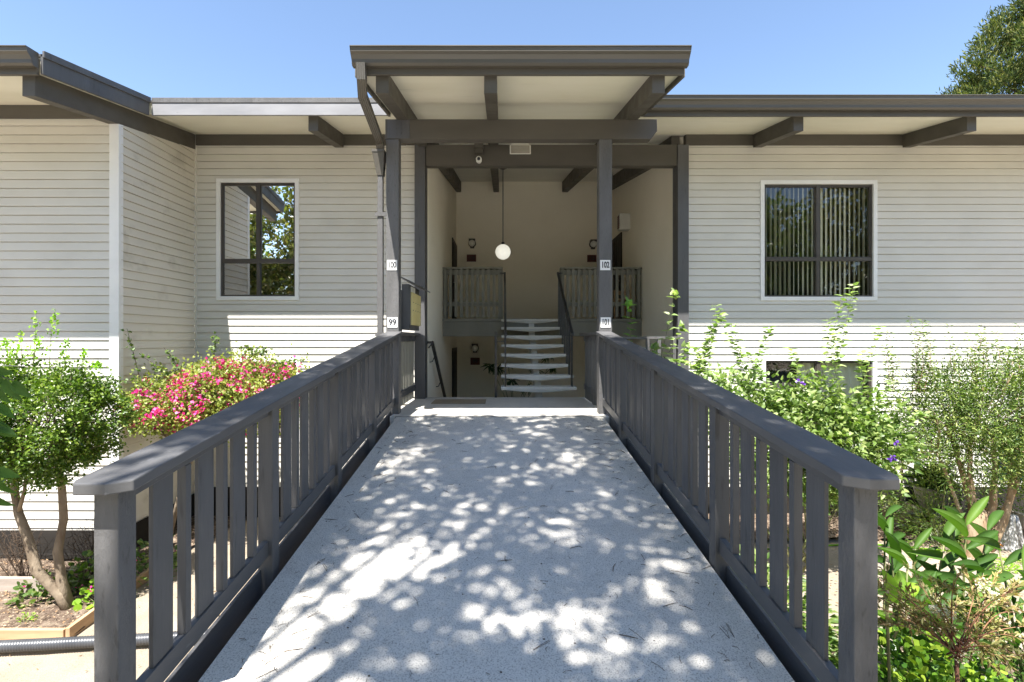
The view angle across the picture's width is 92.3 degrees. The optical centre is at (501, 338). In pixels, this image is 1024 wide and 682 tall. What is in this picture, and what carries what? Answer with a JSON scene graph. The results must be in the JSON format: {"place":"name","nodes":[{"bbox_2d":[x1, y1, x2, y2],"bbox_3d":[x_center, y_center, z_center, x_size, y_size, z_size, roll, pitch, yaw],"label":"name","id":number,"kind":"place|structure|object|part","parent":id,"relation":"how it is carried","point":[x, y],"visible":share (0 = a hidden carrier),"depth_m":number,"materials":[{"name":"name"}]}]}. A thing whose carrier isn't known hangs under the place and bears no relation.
{"place":"outdoors","nodes":[
{"label":"outdoors","id":0,"kind":"place"},
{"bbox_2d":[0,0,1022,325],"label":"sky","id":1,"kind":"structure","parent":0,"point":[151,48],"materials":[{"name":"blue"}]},
{"bbox_2d":[0,361,1023,681],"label":"ground","id":2,"kind":"structure","parent":0,"point":[68,665],"depth_m":4.78,"materials":[{"name":"beige concrete"}]},
{"bbox_2d":[0,367,32,505],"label":"leafy sapling","id":3,"kind":"object","parent":2,"relation":"on","point":[15,389],"visible":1,"depth_m":1.66,"materials":[{"name":"green plant"}]},
{"bbox_2d":[0,628,64,639],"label":"edging board","id":4,"kind":"object","parent":2,"relation":"on","point":[17,633],"visible":0.55,"depth_m":4.64,"materials":[{"name":"beige wood"}]},
{"bbox_2d":[0,629,207,652],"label":"drain hose","id":5,"kind":"object","parent":2,"relation":"on","point":[44,644],"visible":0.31,"depth_m":4.42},
{"bbox_2d":[65,568,148,636],"bbox_3d":[-4.160,2.800,5.420,0.040,0.140,1.565,0,0,-4],"label":"edging board","id":6,"kind":"object","parent":2,"relation":"on","point":[86,620],"visible":0.24,"depth_m":4.83,"materials":[{"name":"beige wood"}]},
{"bbox_2d":[0,515,246,632],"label":"soil","id":7,"kind":"structure","parent":2,"relation":"on","point":[44,620],"depth_m":5.16,"materials":[{"name":"brown soil"}]},
{"bbox_2d":[0,576,44,592],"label":"edging board","id":8,"kind":"object","parent":7,"relation":"on","point":[8,583],"depth_m":5.44,"materials":[{"name":"beige wood"}]},
{"bbox_2d":[0,518,52,576],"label":"dry shrub","id":9,"kind":"object","parent":7,"relation":"on","point":[20,568],"visible":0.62,"depth_m":5.69,"materials":[{"name":"brown plant"}]},
{"bbox_2d":[16,612,37,621],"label":"weed","id":10,"kind":"object","parent":7,"relation":"on","point":[32,616],"visible":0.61,"depth_m":4.94,"materials":[{"name":"green plant"}]},
{"bbox_2d":[4,569,79,608],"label":"geranium","id":11,"kind":"object","parent":7,"relation":"on","point":[33,592],"visible":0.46,"depth_m":5.29,"materials":[{"name":"green plant"}]},
{"bbox_2d":[38,515,93,579],"bbox_3d":[-4.767,2.511,5.791,1.096,0.951,0.551,0,0,0],"label":"dry shrub","id":12,"kind":"object","parent":7,"relation":"on","point":[90,547],"visible":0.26,"depth_m":5.75,"materials":[{"name":"brown plant"}]},
{"bbox_2d":[0,309,144,610],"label":"evergreen shrub","id":13,"kind":"object","parent":7,"relation":"on","point":[81,434],"visible":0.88,"depth_m":5.01,"materials":[{"name":"green plant"}]},
{"bbox_2d":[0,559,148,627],"bbox_3d":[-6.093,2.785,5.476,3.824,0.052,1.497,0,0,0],"label":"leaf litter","id":14,"kind":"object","parent":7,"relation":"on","point":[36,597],"visible":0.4,"depth_m":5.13,"materials":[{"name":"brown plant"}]},
{"bbox_2d":[66,549,93,591],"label":"geranium","id":15,"kind":"object","parent":7,"relation":"on","point":[83,566],"visible":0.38,"depth_m":5.56,"materials":[{"name":"green plant"}]},
{"bbox_2d":[72,579,93,610],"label":"geranium","id":16,"kind":"object","parent":7,"relation":"on","point":[77,603],"visible":0.16,"depth_m":5.18,"materials":[{"name":"green plant"}]},
{"bbox_2d":[136,533,176,585],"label":"geranium","id":17,"kind":"object","parent":7,"relation":"on","point":[139,567],"visible":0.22,"depth_m":5.85,"materials":[{"name":"green plant"}]},
{"bbox_2d":[113,329,312,531],"bbox_3d":[-3.738,1.392,6.638,2.687,3.048,1.509,0,0,0],"label":"bougainvillea","id":18,"kind":"object","parent":7,"relation":"on","point":[194,394],"visible":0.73,"depth_m":6.30,"materials":[{"name":"pink plant"}]},
{"bbox_2d":[165,411,819,681],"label":"entrance ramp","id":19,"kind":"structure","parent":2,"relation":"on","point":[497,617],"depth_m":2.77,"materials":[{"name":"concrete"}]},
{"bbox_2d":[73,331,401,681],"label":"ramp railing","id":20,"kind":"object","parent":19,"relation":"attached to","point":[347,401],"visible":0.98,"depth_m":2.38,"materials":[{"name":"grey paint"}]},
{"bbox_2d":[239,418,764,681],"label":"fallen needles","id":21,"kind":"object","parent":19,"relation":"on","point":[500,560],"visible":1,"depth_m":2.81,"materials":[{"name":"brown plant"}]},
{"bbox_2d":[596,331,899,681],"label":"ramp railing","id":22,"kind":"object","parent":19,"relation":"attached to","point":[657,412],"visible":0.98,"depth_m":2.37,"materials":[{"name":"grey paint"}]},
{"bbox_2d":[0,45,1023,560],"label":"apartment building","id":23,"kind":"structure","parent":2,"relation":"on","point":[788,217],"depth_m":7.86,"materials":[{"name":"grey wood"}]},
{"bbox_2d":[216,178,299,299],"bbox_3d":[-3.904,-1.589,7.915,1.320,1.944,0.130,0,0,0],"label":"window","id":24,"kind":"structure","parent":23,"relation":"in","point":[257,219],"depth_m":7.91,"materials":[{"name":"glass"}]},
{"bbox_2d":[228,358,300,441],"bbox_3d":[-3.792,0.985,7.915,1.149,1.340,0.130,0,0,0],"label":"window","id":25,"kind":"structure","parent":23,"relation":"in","point":[279,359],"depth_m":7.85,"materials":[{"name":"metal"}]},
{"bbox_2d":[356,62,385,425],"bbox_3d":[-1.512,-0.003,5.644,0.176,5.607,1.375,0,0,-4],"label":"downspout","id":26,"kind":"object","parent":23,"relation":"attached to","point":[379,154],"visible":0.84,"depth_m":6.21,"materials":[{"name":"metal"}]},
{"bbox_2d":[387,260,396,269],"bbox_3d":[-1.382,-0.928,6.195,0.128,0.128,0.007,0,0,0],"label":"number sign","id":27,"kind":"object","parent":23,"relation":"attached to","point":[391,264],"visible":1,"depth_m":6.19,"materials":[{"name":"white plastic"}]},
{"bbox_2d":[387,317,397,326],"bbox_3d":[-1.377,-0.206,6.195,0.128,0.128,0.007,0,0,0],"label":"number sign","id":28,"kind":"object","parent":23,"relation":"attached to","point":[392,321],"visible":1,"depth_m":6.19,"materials":[{"name":"white plastic"}]},
{"bbox_2d":[427,341,445,396],"bbox_3d":[-1.161,0.801,9.180,0.113,1.538,2.440,0,0,0],"label":"wall handrail","id":29,"kind":"object","parent":23,"relation":"attached to","point":[432,345],"depth_m":8.61,"materials":[{"name":"black metal"}]},
{"bbox_2d":[452,237,456,318],"bbox_3d":[-1.163,-1.438,12.530,0.106,2.065,1.100,0,0,0],"label":"door","id":30,"kind":"structure","parent":23,"relation":"in","point":[454,247],"depth_m":12.06,"materials":[{"name":"black wood"}]},
{"bbox_2d":[452,347,456,396],"bbox_3d":[-1.196,1.335,12.530,0.040,2.210,1.100,0,0,0],"label":"door","id":31,"kind":"structure","parent":23,"relation":"in","point":[454,350],"depth_m":12.25,"materials":[{"name":"black wood"}]},
{"bbox_2d":[467,254,475,261],"bbox_3d":[-0.813,-2.165,13.187,0.250,0.190,0.029,0,0,0],"label":"number plaque","id":32,"kind":"object","parent":23,"relation":"attached to","point":[471,257],"visible":1,"depth_m":13.18,"materials":[{"name":"black"}]},
{"bbox_2d":[468,238,475,247],"bbox_3d":[-0.792,-2.542,13.091,0.206,0.240,0.213,0,0,0],"label":"wall lamp","id":33,"kind":"object","parent":23,"relation":"attached to","point":[472,243],"visible":1,"depth_m":13.04,"materials":[{"name":"brown metal"}]},
{"bbox_2d":[442,267,502,318],"bbox_3d":[-0.597,-0.939,10.140,1.233,1.053,0.180,0,0,0],"label":"balcony railing","id":34,"kind":"object","parent":23,"relation":"on","point":[471,271],"visible":1,"depth_m":10.09,"materials":[{"name":"grey paint"}]},
{"bbox_2d":[470,358,479,364],"bbox_3d":[-0.715,0.605,13.187,0.250,0.190,0.029,0,0,0],"label":"number plaque","id":35,"kind":"object","parent":23,"relation":"attached to","point":[474,361],"visible":1,"depth_m":13.18,"materials":[{"name":"black"}]},
{"bbox_2d":[471,344,478,352],"bbox_3d":[-0.715,0.252,13.091,0.206,0.240,0.213,0,0,0],"label":"wall lamp","id":36,"kind":"object","parent":23,"relation":"attached to","point":[474,347],"visible":1,"depth_m":13.04,"materials":[{"name":"brown metal"}]},
{"bbox_2d":[474,143,483,163],"bbox_3d":[-0.359,-2.912,7.720,0.140,0.305,0.161,0,0,0],"label":"security camera","id":37,"kind":"object","parent":23,"relation":"attached to","point":[479,148],"visible":0.96,"depth_m":7.70,"materials":[{"name":"grey paint"}]},
{"bbox_2d":[390,397,608,424],"bbox_3d":[0.750,1.173,7.002,4.240,0.454,2.037,0,0,0],"label":"entry landing","id":38,"kind":"object","parent":23,"relation":"attached to","point":[537,407],"visible":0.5,"depth_m":6.69,"materials":[{"name":"concrete"}]},
{"bbox_2d":[401,332,419,405],"bbox_3d":[-1.385,0.420,7.100,0.170,1.020,1.460,0,0,0],"label":"landing railing","id":39,"kind":"object","parent":38,"relation":"on","point":[407,367],"visible":0.73,"depth_m":7.19,"materials":[{"name":"grey paint"}]},
{"bbox_2d":[401,277,429,330],"bbox_3d":[-1.240,-0.453,6.960,0.320,0.805,0.920,0,0,0],"label":"mailbox cabinet","id":40,"kind":"object","parent":39,"relation":"on","point":[410,309],"visible":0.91,"depth_m":6.58,"materials":[{"name":"grey metal"}]},
{"bbox_3d":[-1.218,-0.410,6.706,0.032,0.440,0.172,0,0,0],"label":"mailbox door","id":41,"kind":"part","parent":40,"relation":"part of","materials":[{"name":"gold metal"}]},
{"bbox_3d":[-1.218,-0.410,6.884,0.032,0.440,0.172,0,0,0],"label":"mailbox door","id":42,"kind":"part","parent":40,"relation":"part of","materials":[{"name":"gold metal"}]},
{"bbox_3d":[-1.220,-0.410,7.062,0.029,0.440,0.172,0,0,0],"label":"mailbox door","id":43,"kind":"part","parent":40,"relation":"part of","materials":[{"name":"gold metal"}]},
{"bbox_3d":[-1.220,-0.410,7.240,0.029,0.440,0.172,0,0,0],"label":"mailbox door","id":44,"kind":"part","parent":40,"relation":"part of","materials":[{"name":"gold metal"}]},
{"bbox_2d":[431,399,485,403],"bbox_3d":[-0.635,0.943,7.390,0.790,0.012,0.460,0,0,0],"label":"doormat","id":45,"kind":"object","parent":38,"relation":"on","point":[459,401],"visible":1,"depth_m":7.34,"materials":[{"name":"fabric"}]},
{"bbox_2d":[494,332,504,397],"bbox_3d":[-0.037,0.417,7.957,0.165,1.065,0.045,0,0,0],"label":"guard post","id":46,"kind":"object","parent":38,"relation":"on","point":[496,341],"visible":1,"depth_m":7.94,"materials":[{"name":"black metal"}]},
{"bbox_2d":[580,332,596,405],"bbox_3d":[1.340,0.420,7.135,0.170,1.020,1.530,0,0,0],"label":"landing railing","id":47,"kind":"object","parent":38,"relation":"on","point":[590,384],"visible":0.66,"depth_m":7.24,"materials":[{"name":"grey paint"}]},
{"bbox_2d":[592,337,677,404],"bbox_3d":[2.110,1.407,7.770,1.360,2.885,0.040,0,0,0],"label":"gap railing","id":48,"kind":"object","parent":38,"relation":"on","point":[647,347],"visible":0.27,"depth_m":7.75,"materials":[{"name":"paint"}]},
{"bbox_2d":[495,168,510,259],"bbox_3d":[0.024,-2.579,9.700,0.400,2.030,0.300,0,0,0],"label":"pendant lamp","id":49,"kind":"object","parent":23,"relation":"hanging from","point":[502,251],"visible":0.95,"depth_m":9.60,"materials":[{"name":"white glass"}]},
{"bbox_2d":[482,358,556,396],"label":"palm plant","id":50,"kind":"object","parent":23,"relation":"on","point":[491,367],"visible":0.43,"depth_m":12.33,"materials":[{"name":"plant"}]},
{"bbox_2d":[510,143,530,153],"bbox_3d":[0.279,-2.887,7.596,0.317,0.213,0.408,0,0,0],"label":"flood light","id":51,"kind":"object","parent":23,"relation":"attached to","point":[520,148],"visible":0.98,"depth_m":7.41,"materials":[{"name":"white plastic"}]},
{"bbox_2d":[500,272,576,396],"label":"staircase","id":52,"kind":"structure","parent":23,"relation":"attached to","point":[537,388],"depth_m":8.84,"materials":[{"name":"grey concrete"}]},
{"bbox_2d":[587,255,596,261],"bbox_3d":[2.418,-2.154,13.187,0.250,0.190,0.029,0,0,0],"label":"number plaque","id":53,"kind":"object","parent":23,"relation":"attached to","point":[591,258],"visible":1,"depth_m":13.18,"materials":[{"name":"black"}]},
{"bbox_2d":[589,239,596,248],"bbox_3d":[2.442,-2.520,13.091,0.206,0.240,0.213,0,0,0],"label":"wall lamp","id":54,"kind":"object","parent":23,"relation":"attached to","point":[593,244],"visible":1,"depth_m":13.04,"materials":[{"name":"brown metal"}]},
{"bbox_2d":[559,267,641,318],"bbox_3d":[2.035,-0.939,10.140,1.670,1.053,0.180,0,0,0],"label":"balcony railing","id":55,"kind":"object","parent":23,"relation":"on","point":[635,272],"visible":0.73,"depth_m":10.09,"materials":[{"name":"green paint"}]},
{"bbox_2d":[600,260,609,269],"bbox_3d":[1.305,-0.928,6.195,0.128,0.128,0.007,0,0,0],"label":"number sign","id":56,"kind":"object","parent":23,"relation":"attached to","point":[604,264],"visible":1,"depth_m":6.19,"materials":[{"name":"white plastic"}]},
{"bbox_2d":[601,317,610,326],"bbox_3d":[1.310,-0.206,6.195,0.128,0.128,0.007,0,0,0],"label":"number sign","id":57,"kind":"object","parent":23,"relation":"attached to","point":[605,321],"visible":1,"depth_m":6.19,"materials":[{"name":"white plastic"}]},
{"bbox_2d":[612,232,621,318],"bbox_3d":[2.825,-1.478,12.300,0.106,2.145,1.100,0,0,0],"label":"door","id":58,"kind":"structure","parent":23,"relation":"in","point":[617,241],"depth_m":12.00,"materials":[{"name":"black wood"}]},
{"bbox_2d":[617,213,629,230],"bbox_3d":[2.753,-2.630,11.100,0.250,0.360,0.200,0,0,0],"label":"alarm box","id":59,"kind":"object","parent":23,"relation":"attached to","point":[623,222],"visible":1,"depth_m":11.00,"materials":[{"name":"beige plastic"}]},
{"bbox_2d":[759,180,877,300],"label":"window","id":60,"kind":"structure","parent":23,"relation":"in","point":[818,238],"depth_m":8.03,"materials":[{"name":"glass"}]},
{"bbox_2d":[761,357,876,450],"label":"window","id":61,"kind":"structure","parent":23,"relation":"in","point":[771,364],"depth_m":8.02,"materials":[{"name":"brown metal"}]},
{"bbox_2d":[998,427,1022,480],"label":"window","id":62,"kind":"structure","parent":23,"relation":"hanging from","point":[1004,455],"depth_m":6.91,"materials":[{"name":"black glass"}]},
{"bbox_2d":[621,296,636,341],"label":"vine shoot","id":63,"kind":"object","parent":2,"relation":"on","point":[628,302],"visible":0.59,"depth_m":6.79,"materials":[{"name":"green plant"}]},
{"bbox_2d":[650,288,694,365],"bbox_3d":[2.263,1.081,6.696,0.809,3.579,0.252,0,0,0],"label":"vine shoot","id":64,"kind":"object","parent":2,"relation":"on","point":[655,346],"visible":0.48,"depth_m":6.69,"materials":[{"name":"green plant"}]},
{"bbox_2d":[739,549,837,668],"bbox_3d":[2.296,2.435,4.595,1.676,0.933,2.133,0,0,0],"label":"undergrowth plant","id":65,"kind":"object","parent":2,"relation":"on","point":[833,642],"visible":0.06,"depth_m":4.26,"materials":[{"name":"green plant"}]},
{"bbox_2d":[665,282,947,572],"bbox_3d":[3.545,1.066,5.925,3.039,3.482,1.340,0,0,0],"label":"potato vine","id":66,"kind":"object","parent":2,"relation":"on","point":[796,409],"visible":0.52,"depth_m":5.80,"materials":[{"name":"green plant"}]},
{"bbox_2d":[708,513,960,539],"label":"soil","id":67,"kind":"structure","parent":2,"relation":"on","point":[833,526],"depth_m":7.25,"materials":[{"name":"brown soil"}]},
{"bbox_2d":[831,432,903,519],"bbox_3d":[5.257,1.938,7.202,1.179,1.269,0.787,0,0,0],"label":"leafy shrub","id":68,"kind":"object","parent":67,"relation":"on","point":[885,501],"visible":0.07,"depth_m":7.06,"materials":[{"name":"green plant"}]},
{"bbox_2d":[879,446,920,528],"bbox_3d":[6.037,2.215,7.460,0.496,1.250,0.519,0,0,35],"label":"shrub","id":69,"kind":"object","parent":67,"relation":"on","point":[901,518],"visible":0.34,"depth_m":7.31,"materials":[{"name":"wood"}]},
{"bbox_2d":[919,508,942,526],"bbox_3d":[6.347,2.688,7.306,0.330,0.304,0.331,0,0,36],"label":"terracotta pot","id":70,"kind":"object","parent":67,"relation":"on","point":[926,517],"visible":0.33,"depth_m":7.28,"materials":[{"name":"ceramic"}]},
{"bbox_2d":[920,508,945,524],"bbox_3d":[6.580,2.732,7.500,0.400,0.235,0.398,0,0,0],"label":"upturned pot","id":71,"kind":"object","parent":67,"relation":"on","point":[937,516],"visible":0.05,"depth_m":7.35,"materials":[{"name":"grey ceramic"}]},
{"bbox_2d":[902,461,963,512],"bbox_3d":[6.549,2.222,7.475,0.965,0.776,0.830,0,0,42],"label":"glazed urn","id":72,"kind":"object","parent":71,"relation":"on","point":[931,489],"visible":0.41,"depth_m":7.41,"materials":[{"name":"grey ceramic"}]},
{"bbox_2d":[755,517,1010,612],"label":"leaf litter","id":73,"kind":"object","parent":2,"relation":"on","point":[886,556],"visible":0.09,"depth_m":6.31,"materials":[{"name":"brown plant"}]},
{"bbox_2d":[767,544,1021,561],"bbox_3d":[6.026,2.828,6.237,5.077,0.028,0.616,0,0,15],"label":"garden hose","id":74,"kind":"object","parent":2,"relation":"on","point":[912,548],"visible":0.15,"depth_m":6.62,"materials":[{"name":"green rubber"}]},
{"bbox_2d":[881,568,918,681],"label":"young ginger","id":75,"kind":"object","parent":2,"relation":"on","point":[895,580],"visible":0.59,"depth_m":2.75,"materials":[{"name":"green plant"}]},
{"bbox_2d":[803,647,1023,681],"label":"soil","id":76,"kind":"structure","parent":2,"relation":"on","point":[963,680],"depth_m":4.17,"materials":[{"name":"brown soil"}]},
{"bbox_2d":[878,504,941,681],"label":"ginger plant","id":77,"kind":"object","parent":76,"relation":"on","point":[896,555],"visible":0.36,"depth_m":3.40,"materials":[{"name":"green plant"}]},
{"bbox_2d":[830,614,1012,681],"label":"round leaf shrub","id":78,"kind":"object","parent":76,"relation":"on","point":[898,669],"visible":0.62,"depth_m":2.94,"materials":[{"name":"green plant"}]},
{"bbox_2d":[878,510,1003,681],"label":"ginger plant","id":79,"kind":"object","parent":76,"relation":"on","point":[994,518],"visible":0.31,"depth_m":3.71,"materials":[{"name":"green plant"}]},
{"bbox_2d":[878,560,1023,681],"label":"nandina shrub","id":80,"kind":"object","parent":76,"relation":"on","point":[961,647],"visible":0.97,"depth_m":2.36,"materials":[{"name":"green plant"}]},
{"bbox_2d":[904,496,1014,681],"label":"ginger plant","id":81,"kind":"object","parent":76,"relation":"on","point":[955,525],"visible":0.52,"depth_m":3.44,"materials":[{"name":"green plant"}]},
{"bbox_2d":[907,536,1023,681],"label":"ginger plant","id":82,"kind":"object","parent":76,"relation":"on","point":[1015,555],"visible":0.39,"depth_m":3.18,"materials":[{"name":"green plant"}]},
{"bbox_2d":[901,514,951,543],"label":"spider plant","id":83,"kind":"object","parent":2,"relation":"on","point":[919,522],"visible":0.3,"depth_m":7.03,"materials":[{"name":"green plant"}]},
{"bbox_2d":[895,466,967,552],"bbox_3d":[5.951,2.274,6.741,1.026,1.222,0.747,0,0,0],"label":"shrub","id":84,"kind":"object","parent":2,"relation":"on","point":[925,521],"visible":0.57,"depth_m":6.78,"materials":[{"name":"green plant"}]},
{"bbox_2d":[879,316,1023,551],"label":"myrtle shrub","id":85,"kind":"object","parent":2,"relation":"on","point":[973,403],"visible":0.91,"depth_m":6.45,"materials":[{"name":"green plant"}]},
{"bbox_2d":[886,576,1023,681],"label":"fern clump","id":86,"kind":"object","parent":2,"relation":"on","point":[1014,602],"visible":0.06,"depth_m":3.56,"materials":[{"name":"green plant"}]},
{"bbox_2d":[960,509,990,558],"bbox_3d":[6.237,2.530,6.462,0.345,0.700,0.335,0,0,0],"label":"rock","id":87,"kind":"object","parent":2,"relation":"on","point":[981,519],"visible":0.27,"depth_m":6.37,"materials":[{"name":"beige stone"}]},
{"bbox_2d":[936,0,1023,93],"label":"evergreen tree","id":88,"kind":"object","parent":2,"relation":"on","point":[1008,76],"visible":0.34,"depth_m":22.21,"materials":[{"name":"green plant"}]},
{"bbox_2d":[976,498,1023,536],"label":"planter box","id":89,"kind":"object","parent":2,"relation":"on","point":[1020,516],"visible":0.16,"depth_m":6.74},
{"bbox_2d":[977,466,1023,514],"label":"leafy shrub","id":90,"kind":"object","parent":2,"relation":"on","point":[1014,509],"visible":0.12,"depth_m":7.09,"materials":[{"name":"green plant"}]},
{"bbox_2d":[990,558,1020,572],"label":"ground plant","id":91,"kind":"object","parent":2,"relation":"on","point":[1017,567],"visible":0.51,"depth_m":6.03,"materials":[{"name":"green plant"}]},
{"bbox_2d":[999,514,1023,551],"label":"rock","id":92,"kind":"object","parent":2,"relation":"on","point":[1012,537],"visible":0.52,"depth_m":6.61,"materials":[{"name":"grey stone"}]},
{"bbox_2d":[613,290,629,318],"bbox_3d":[2.598,-0.728,10.793,0.355,0.645,0.385,0,0,0],"label":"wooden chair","id":93,"kind":"object","parent":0,"point":[619,292],"visible":0.25,"depth_m":10.61,"materials":[{"name":"black wood"}]},
{"bbox_2d":[979,484,1004,549],"bbox_3d":[6.684,2.391,6.748,0.331,0.963,0.344,0,0,0],"label":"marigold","id":94,"kind":"object","parent":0,"point":[986,509],"visible":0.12,"depth_m":6.75,"materials":[{"name":"green plant"}]}
]}

